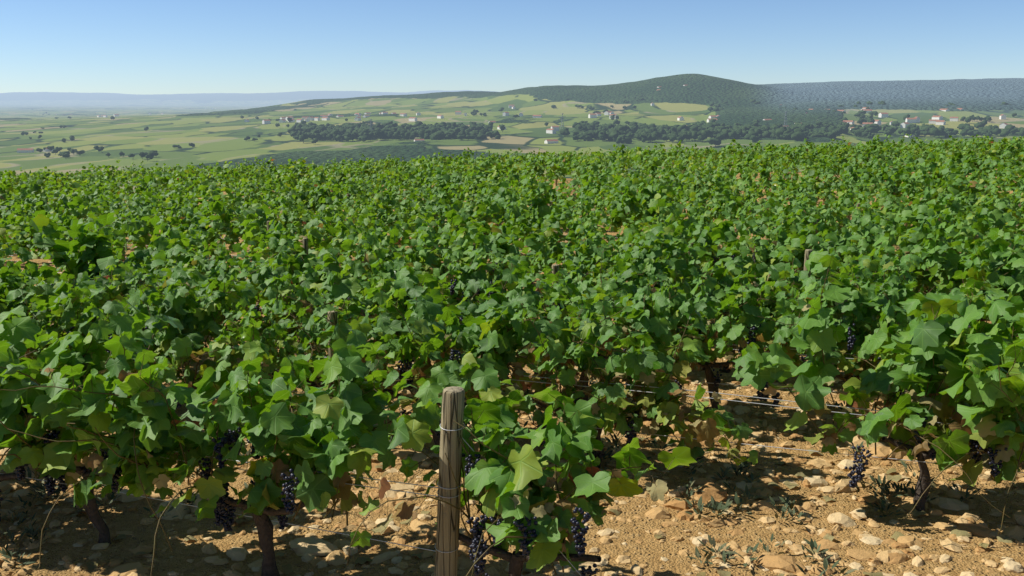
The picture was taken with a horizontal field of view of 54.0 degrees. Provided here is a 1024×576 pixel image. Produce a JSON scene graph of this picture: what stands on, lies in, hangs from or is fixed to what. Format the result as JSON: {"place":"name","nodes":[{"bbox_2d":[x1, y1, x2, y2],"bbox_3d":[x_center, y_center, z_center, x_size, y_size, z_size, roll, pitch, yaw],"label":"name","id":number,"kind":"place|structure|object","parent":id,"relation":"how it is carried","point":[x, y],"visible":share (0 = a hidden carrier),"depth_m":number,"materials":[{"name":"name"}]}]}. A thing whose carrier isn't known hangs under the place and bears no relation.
{"place":"outdoors","nodes":[
{"label":"outdoors","id":0,"kind":"place"},
{"bbox_2d":[0,74,1023,575],"bbox_3d":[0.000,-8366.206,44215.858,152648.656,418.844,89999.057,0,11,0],"label":"ground","id":1,"kind":"structure","parent":0,"point":[220,130],"depth_m":1539.97,"materials":[{"name":"soil"}]},
{"bbox_2d":[0,365,980,575],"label":"weeds","id":2,"kind":"object","parent":1,"relation":"on","point":[786,502],"visible":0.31,"depth_m":5.57,"materials":[{"name":"green plant"}]},
{"bbox_2d":[0,255,1016,575],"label":"vine trunks","id":3,"kind":"object","parent":1,"relation":"on","point":[514,559],"visible":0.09,"depth_m":5.09,"materials":[{"name":"brown wood"}]},
{"bbox_2d":[0,367,1016,575],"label":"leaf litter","id":4,"kind":"object","parent":1,"relation":"on","point":[287,568],"visible":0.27,"depth_m":5.47,"materials":[{"name":"brown plant"}]},
{"bbox_2d":[0,356,1023,575],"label":"stones","id":5,"kind":"object","parent":1,"relation":"on","point":[312,548],"visible":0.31,"depth_m":5.40,"materials":[{"name":"beige stone"}]},
{"bbox_2d":[0,225,1023,575],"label":"vine shoots","id":6,"kind":"object","parent":1,"relation":"on","point":[334,501],"visible":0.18,"depth_m":5.20,"materials":[{"name":"green plant"}]},
{"bbox_2d":[0,250,1017,575],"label":"grapes","id":7,"kind":"object","parent":6,"relation":"hanging from","point":[220,512],"visible":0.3,"depth_m":4.75,"materials":[{"name":"purple food"}]},
{"bbox_2d":[0,238,1023,571],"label":"vine leaves","id":8,"kind":"object","parent":6,"relation":"attached to","point":[920,342],"visible":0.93,"depth_m":5.37,"materials":[{"name":"green plant"}]},
{"bbox_2d":[0,158,1023,376],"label":"vine leaves","id":9,"kind":"object","parent":6,"relation":"attached to","point":[985,224],"visible":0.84,"depth_m":11.23,"materials":[{"name":"green plant"}]},
{"bbox_2d":[0,133,1023,223],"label":"vine leaves","id":10,"kind":"object","parent":6,"relation":"attached to","point":[980,160],"visible":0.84,"depth_m":25.39,"materials":[{"name":"green plant"}]},
{"bbox_2d":[7,240,1023,548],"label":"vine petioles","id":11,"kind":"object","parent":6,"relation":"attached to","point":[507,364],"visible":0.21,"depth_m":6.04,"materials":[{"name":"green plant"}]},
{"bbox_2d":[17,85,1006,152],"bbox_3d":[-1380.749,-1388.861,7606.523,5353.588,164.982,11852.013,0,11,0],"label":"house walls","id":12,"kind":"structure","parent":1,"relation":"on","point":[880,115],"depth_m":2381.26,"materials":[{"name":"beige paint"}]},
{"bbox_2d":[17,85,1008,149],"bbox_3d":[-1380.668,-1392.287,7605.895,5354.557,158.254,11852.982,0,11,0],"label":"houses","id":13,"kind":"structure","parent":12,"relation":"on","point":[846,121],"depth_m":2409.25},
{"bbox_2d":[22,107,1014,157],"bbox_3d":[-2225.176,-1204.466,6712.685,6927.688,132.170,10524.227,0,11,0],"label":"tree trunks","id":14,"kind":"object","parent":1,"relation":"on","point":[596,139],"visible":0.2,"depth_m":1867.47,"materials":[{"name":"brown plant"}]},
{"bbox_2d":[78,154,1022,575],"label":"posts","id":15,"kind":"object","parent":1,"relation":"on","point":[450,448],"visible":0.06,"depth_m":4.29,"materials":[{"name":"brown wood"}]},
{"bbox_2d":[0,225,1023,575],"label":"wires","id":16,"kind":"object","parent":15,"relation":"attached to","point":[528,419],"visible":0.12,"depth_m":5.56,"materials":[{"name":"white metal"}]},
{"bbox_2d":[367,111,787,129],"bbox_3d":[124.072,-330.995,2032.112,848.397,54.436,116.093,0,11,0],"label":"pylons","id":17,"kind":"object","parent":1,"relation":"on","point":[370,124],"visible":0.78,"depth_m":2074.61,"materials":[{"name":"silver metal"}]},
{"bbox_2d":[0,0,1023,94],"label":"sky","id":18,"kind":"structure","parent":0,"point":[143,47],"materials":[{"name":"blue"}]},
{"bbox_2d":[21,94,1023,158],"bbox_3d":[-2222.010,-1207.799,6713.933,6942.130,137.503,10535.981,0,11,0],"label":"trees","id":19,"kind":"object","parent":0,"point":[644,132],"visible":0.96,"depth_m":1933.85,"materials":[{"name":"green plant"}]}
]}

